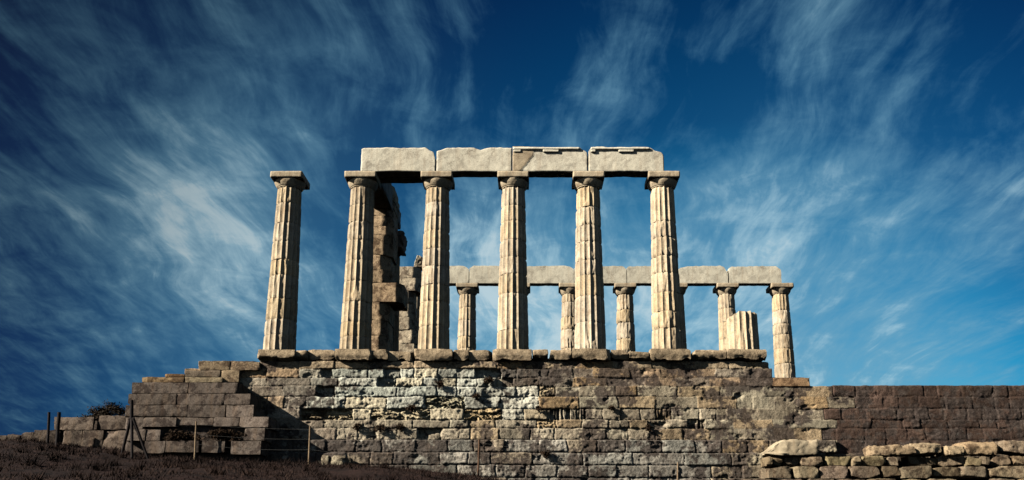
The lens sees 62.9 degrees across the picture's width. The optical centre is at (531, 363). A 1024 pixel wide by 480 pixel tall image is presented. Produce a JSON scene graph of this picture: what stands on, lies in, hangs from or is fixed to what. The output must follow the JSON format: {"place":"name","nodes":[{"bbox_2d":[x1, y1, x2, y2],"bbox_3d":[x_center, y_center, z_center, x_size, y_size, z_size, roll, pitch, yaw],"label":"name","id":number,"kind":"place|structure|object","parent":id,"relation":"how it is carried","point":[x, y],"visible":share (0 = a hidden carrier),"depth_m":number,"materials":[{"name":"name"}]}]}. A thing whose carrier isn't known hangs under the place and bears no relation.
{"place":"outdoors","nodes":[
{"label":"outdoors","id":0,"kind":"place"},
{"bbox_2d":[0,436,524,479],"bbox_3d":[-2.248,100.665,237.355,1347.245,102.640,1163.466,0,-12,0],"label":"ground","id":1,"kind":"structure","parent":0,"point":[335,472],"depth_m":20.77,"materials":[{"name":"brown plant"}]},
{"bbox_2d":[46,412,49,442],"bbox_3d":[-14.466,2.033,25.061,0.164,1.141,0.090,0,-12,0],"label":"wooden post","id":2,"kind":"object","parent":1,"relation":"on","point":[48,429],"visible":0.82,"depth_m":25.06,"materials":[{"name":"brown wood"}]},
{"bbox_2d":[55,412,60,445],"bbox_3d":[-14.061,2.057,24.853,0.159,1.212,0.110,0,-12,0],"label":"wooden post","id":3,"kind":"object","parent":1,"relation":"on","point":[58,427],"visible":0.81,"depth_m":24.85,"materials":[{"name":"brown wood"}]},
{"bbox_2d":[0,415,125,449],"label":"wall","id":4,"kind":"structure","parent":1,"relation":"on","point":[107,430],"depth_m":25.62,"materials":[{"name":"stone"}]},
{"bbox_2d":[77,406,112,419],"bbox_3d":[-13.653,1.649,26.166,0.992,0.689,0.703,0,-12,0],"label":"scrub bush","id":5,"kind":"object","parent":4,"relation":"on","point":[93,412],"visible":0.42,"depth_m":26.10,"materials":[{"name":"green plant"}]},
{"bbox_2d":[92,400,125,417],"bbox_3d":[-13.139,1.539,26.266,1.237,0.801,1.107,-8,-15,33],"label":"scrub bush","id":6,"kind":"object","parent":4,"relation":"on","point":[116,410],"visible":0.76,"depth_m":26.10,"materials":[{"name":"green plant"}]},
{"bbox_2d":[121,400,148,458],"bbox_3d":[-11.217,1.892,23.557,1.114,1.740,0.395,-5,-13,22],"label":"braced fence post","id":7,"kind":"object","parent":1,"relation":"on","point":[131,422],"visible":0.97,"depth_m":23.54,"materials":[{"name":"brown wood"}]},
{"bbox_2d":[125,382,279,461],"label":"stepped buttress","id":8,"kind":"structure","parent":1,"relation":"on","point":[184,407],"depth_m":25.33,"materials":[{"name":"stone"}]},
{"bbox_2d":[160,429,204,441],"bbox_3d":[-10.446,2.183,25.166,1.313,0.414,0.475,2,-12,-11],"label":"scrub bush","id":9,"kind":"object","parent":8,"relation":"on","point":[182,435],"visible":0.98,"depth_m":25.08,"materials":[{"name":"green plant"}]},
{"bbox_2d":[205,428,246,442],"bbox_3d":[-9.192,2.170,25.138,1.374,0.451,0.510,0,-12,0],"label":"scrub bush","id":10,"kind":"object","parent":8,"relation":"on","point":[218,434],"visible":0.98,"depth_m":25.10,"materials":[{"name":"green plant"}]},
{"bbox_2d":[321,455,330,464],"bbox_3d":[-6.225,2.986,25.426,0.276,0.390,0.397,0,-12,0],"label":"rubble stone","id":11,"kind":"object","parent":1,"relation":"on","point":[325,459],"visible":0.62,"depth_m":25.27,"materials":[{"name":"beige stone"}]},
{"bbox_2d":[330,455,346,464],"bbox_3d":[-5.859,2.993,25.411,0.485,0.367,0.398,0,-12,0],"label":"rubble stone","id":12,"kind":"object","parent":1,"relation":"on","point":[335,458],"visible":0.57,"depth_m":25.25,"materials":[{"name":"beige stone"}]},
{"bbox_2d":[345,457,352,464],"bbox_3d":[-5.552,2.990,25.430,0.218,0.218,0.387,0,-12,0],"label":"rubble stone","id":13,"kind":"object","parent":1,"relation":"on","point":[349,460],"visible":0.68,"depth_m":25.27,"materials":[{"name":"beige stone"}]},
{"bbox_2d":[140,421,791,479],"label":"wire fence","id":14,"kind":"object","parent":1,"relation":"on","point":[478,452],"visible":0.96,"depth_m":24.91,"materials":[{"name":"metal"}]},
{"bbox_2d":[142,348,854,479],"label":"temple platform","id":15,"kind":"structure","parent":1,"relation":"on","point":[732,412],"depth_m":26.45,"materials":[{"name":"stone"}]},
{"bbox_2d":[263,171,309,350],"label":"marble column","id":16,"kind":"structure","parent":15,"relation":"on","point":[280,331],"depth_m":27.63,"materials":[{"name":"beige stone"}]},
{"bbox_2d":[353,422,361,430],"bbox_3d":[-5.477,1.981,26.208,0.318,0.280,0.306,-9,-15,36],"label":"wall tuft","id":17,"kind":"object","parent":15,"relation":"attached to","point":[357,426],"visible":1,"depth_m":26.16,"materials":[{"name":"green plant"}]},
{"bbox_2d":[339,171,380,349],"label":"marble column","id":18,"kind":"structure","parent":15,"relation":"on","point":[356,320],"depth_m":27.62,"materials":[{"name":"beige stone"}]},
{"bbox_2d":[361,147,436,177],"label":"architrave block","id":19,"kind":"structure","parent":18,"relation":"on","point":[386,162],"depth_m":28.26,"materials":[{"name":"stone"}]},
{"bbox_2d":[374,424,384,431],"bbox_3d":[-4.747,2.029,26.221,0.423,0.290,0.352,0,-12,0],"label":"wall tuft","id":20,"kind":"object","parent":15,"relation":"attached to","point":[379,427],"visible":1,"depth_m":26.16,"materials":[{"name":"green plant"}]},
{"bbox_2d":[371,186,407,350],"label":"block pier","id":21,"kind":"structure","parent":15,"relation":"on","point":[390,295],"depth_m":30.91,"materials":[{"name":"stone"}]},
{"bbox_2d":[374,183,407,256],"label":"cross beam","id":22,"kind":"structure","parent":21,"relation":"attached to","point":[383,197],"depth_m":31.06,"materials":[{"name":"stone"}]},
{"bbox_2d":[393,256,399,351],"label":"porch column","id":23,"kind":"structure","parent":15,"relation":"on","point":[396,323],"depth_m":32.47,"materials":[{"name":"stone"}]},
{"bbox_2d":[396,422,403,429],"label":"wall tuft","id":24,"kind":"object","parent":15,"relation":"attached to","point":[399,426],"visible":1,"depth_m":26.15,"materials":[{"name":"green plant"}]},
{"bbox_2d":[403,404,416,411],"bbox_3d":[-3.822,1.403,26.314,0.420,0.259,0.261,0,-12,0],"label":"wall tuft","id":25,"kind":"object","parent":15,"relation":"attached to","point":[410,407],"visible":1,"depth_m":26.30,"materials":[{"name":"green plant"}]},
{"bbox_2d":[417,297,420,327],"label":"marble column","id":26,"kind":"structure","parent":15,"relation":"on","point":[418,305],"depth_m":40.08,"materials":[{"name":"beige stone"}]},
{"bbox_2d":[418,171,454,348],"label":"marble column","id":27,"kind":"structure","parent":15,"relation":"on","point":[434,314],"depth_m":27.61,"materials":[{"name":"beige stone"}]},
{"bbox_2d":[379,160,436,183],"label":"architrave beam","id":28,"kind":"structure","parent":27,"relation":"on","point":[405,180],"depth_m":28.85,"materials":[{"name":"stone"}]},
{"bbox_2d":[434,380,443,387],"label":"wall tuft","id":29,"kind":"object","parent":15,"relation":"attached to","point":[440,383],"visible":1,"depth_m":26.46,"materials":[{"name":"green plant"}]},
{"bbox_2d":[456,283,478,350],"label":"marble column","id":30,"kind":"structure","parent":15,"relation":"on","point":[467,293],"depth_m":40.00,"materials":[{"name":"beige stone"}]},
{"bbox_2d":[449,266,468,285],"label":"architrave block","id":31,"kind":"structure","parent":30,"relation":"on","point":[459,274],"depth_m":40.29,"materials":[{"name":"stone"}]},
{"bbox_2d":[472,392,480,399],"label":"wall tuft","id":32,"kind":"object","parent":15,"relation":"attached to","point":[476,396],"visible":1,"depth_m":26.36,"materials":[{"name":"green plant"}]},
{"bbox_2d":[483,377,493,383],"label":"wall tuft","id":33,"kind":"object","parent":15,"relation":"attached to","point":[488,379],"visible":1,"depth_m":26.47,"materials":[{"name":"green plant"}]},
{"bbox_2d":[497,171,528,349],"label":"marble column","id":34,"kind":"structure","parent":15,"relation":"on","point":[512,327],"depth_m":27.61,"materials":[{"name":"beige stone"}]},
{"bbox_2d":[436,147,511,177],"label":"architrave block","id":35,"kind":"structure","parent":34,"relation":"on","point":[471,162],"depth_m":28.26,"materials":[{"name":"stone"}]},
{"bbox_2d":[513,146,587,177],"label":"architrave block","id":36,"kind":"structure","parent":34,"relation":"on","point":[551,162],"depth_m":28.26,"materials":[{"name":"stone"}]},
{"bbox_2d":[527,283,529,340],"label":"marble column","id":37,"kind":"structure","parent":15,"relation":"on","point":[528,288],"depth_m":40.16,"materials":[{"name":"beige stone"}]},
{"bbox_2d":[469,266,498,285],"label":"architrave block","id":38,"kind":"structure","parent":37,"relation":"on","point":[484,275],"depth_m":40.29,"materials":[{"name":"stone"}]},
{"bbox_2d":[540,449,550,457],"bbox_3d":[0.412,2.774,25.726,0.326,0.294,0.325,5,-13,-21],"label":"wall tuft","id":39,"kind":"object","parent":15,"relation":"attached to","point":[544,454],"visible":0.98,"depth_m":25.67,"materials":[{"name":"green plant"}]},
{"bbox_2d":[558,283,575,351],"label":"marble column","id":40,"kind":"structure","parent":15,"relation":"on","point":[566,291],"depth_m":39.96,"materials":[{"name":"beige stone"}]},
{"bbox_2d":[526,266,573,285],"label":"architrave block","id":41,"kind":"structure","parent":40,"relation":"on","point":[546,275],"depth_m":40.29,"materials":[{"name":"stone"}]},
{"bbox_2d":[572,171,605,348],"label":"marble column","id":42,"kind":"structure","parent":15,"relation":"on","point":[590,330],"depth_m":27.62,"materials":[{"name":"beige stone"}]},
{"bbox_2d":[588,147,663,177],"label":"architrave block","id":43,"kind":"structure","parent":42,"relation":"on","point":[633,162],"depth_m":28.27,"materials":[{"name":"stone"}]},
{"bbox_2d":[613,283,636,351],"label":"marble column","id":44,"kind":"structure","parent":15,"relation":"on","point":[624,293],"depth_m":40.00,"materials":[{"name":"beige stone"}]},
{"bbox_2d":[574,266,626,285],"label":"architrave block","id":45,"kind":"structure","parent":44,"relation":"on","point":[612,275],"depth_m":40.29,"materials":[{"name":"stone"}]},
{"bbox_2d":[645,424,651,430],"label":"wall tuft","id":46,"kind":"object","parent":15,"relation":"attached to","point":[648,427],"visible":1,"depth_m":26.18,"materials":[{"name":"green plant"}]},
{"bbox_2d":[644,171,683,348],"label":"marble column","id":47,"kind":"structure","parent":15,"relation":"on","point":[666,316],"depth_m":27.61,"materials":[{"name":"beige stone"}]},
{"bbox_2d":[680,283,687,348],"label":"marble column","id":48,"kind":"structure","parent":15,"relation":"on","point":[683,287],"depth_m":40.08,"materials":[{"name":"beige stone"}]},
{"bbox_2d":[626,266,651,285],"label":"architrave block","id":49,"kind":"structure","parent":48,"relation":"on","point":[640,275],"depth_m":40.30,"materials":[{"name":"stone"}]},
{"bbox_2d":[678,266,727,285],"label":"architrave block","id":50,"kind":"structure","parent":48,"relation":"on","point":[702,275],"depth_m":40.29,"materials":[{"name":"stone"}]},
{"bbox_2d":[713,283,738,350],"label":"marble column","id":51,"kind":"structure","parent":15,"relation":"on","point":[725,293],"depth_m":40.09,"materials":[{"name":"beige stone"}]},
{"bbox_2d":[727,266,781,285],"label":"architrave block","id":52,"kind":"structure","parent":51,"relation":"on","point":[756,276],"depth_m":40.29,"materials":[{"name":"stone"}]},
{"bbox_2d":[726,311,759,349],"bbox_3d":[6.911,-0.971,27.449,1.043,1.302,1.042,0,-12,0],"label":"column stump","id":53,"kind":"object","parent":15,"relation":"on","point":[742,330],"visible":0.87,"depth_m":27.08,"materials":[{"name":"stone"}]},
{"bbox_2d":[766,283,795,377],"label":"marble column","id":54,"kind":"structure","parent":15,"relation":"on","point":[784,359],"depth_m":39.84,"materials":[{"name":"beige stone"}]},
{"bbox_2d":[741,455,1023,479],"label":"rubble wall","id":55,"kind":"structure","parent":1,"relation":"on","point":[1005,467],"depth_m":25.01,"materials":[{"name":"stone"}]},
{"bbox_2d":[762,439,818,457],"bbox_3d":[7.870,2.619,25.560,1.596,0.540,0.906,0,-12,0],"label":"fallen block","id":56,"kind":"object","parent":55,"relation":"on","point":[794,448],"depth_m":25.16,"materials":[{"name":"stone"}]},
{"bbox_2d":[863,444,915,456],"bbox_3d":[10.905,2.683,25.540,1.362,0.390,0.862,0,-12,0],"label":"boulder","id":57,"kind":"object","parent":55,"relation":"on","point":[896,450],"visible":0.94,"depth_m":25.16,"materials":[{"name":"stone"}]},
{"bbox_2d":[904,443,940,456],"bbox_3d":[11.951,2.645,25.557,0.919,0.440,0.788,0,-12,0],"label":"boulder","id":58,"kind":"object","parent":55,"relation":"on","point":[927,449],"visible":0.88,"depth_m":25.25,"materials":[{"name":"stone"}]},
{"bbox_2d":[936,445,963,456],"bbox_3d":[12.739,2.704,25.520,0.602,0.341,0.836,0,-12,0],"label":"boulder","id":59,"kind":"object","parent":55,"relation":"on","point":[953,451],"visible":0.87,"depth_m":25.19,"materials":[{"name":"stone"}]},
{"bbox_2d":[952,441,998,456],"bbox_3d":[13.550,2.636,25.559,1.203,0.460,0.794,0,-12,0],"label":"boulder","id":60,"kind":"object","parent":55,"relation":"on","point":[987,449],"visible":0.84,"depth_m":25.21,"materials":[{"name":"stone"}]},
{"bbox_2d":[995,440,1023,455],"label":"boulder","id":61,"kind":"object","parent":55,"relation":"on","point":[1013,448],"visible":0.82,"depth_m":25.30,"materials":[{"name":"stone"}]},
{"bbox_2d":[821,385,1023,479],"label":"terrace wall","id":62,"kind":"structure","parent":1,"relation":"on","point":[903,415],"depth_m":26.37,"materials":[{"name":"stone"}]},
{"bbox_2d":[399,266,421,351],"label":"block pier","id":63,"kind":"structure","parent":0,"point":[410,278],"depth_m":36.66,"materials":[{"name":"stone"}]},
{"bbox_2d":[414,255,422,270],"bbox_3d":[-5.029,-4.463,37.358,0.439,0.674,0.634,0,-12,0],"label":"pointed stone","id":64,"kind":"object","parent":63,"relation":"on","point":[418,262],"visible":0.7,"depth_m":37.09,"materials":[{"name":"grey stone"}]},
{"bbox_2d":[0,0,1023,434],"label":"sky","id":65,"kind":"structure","parent":0,"point":[870,153],"materials":[{"name":"blue"}]}
]}

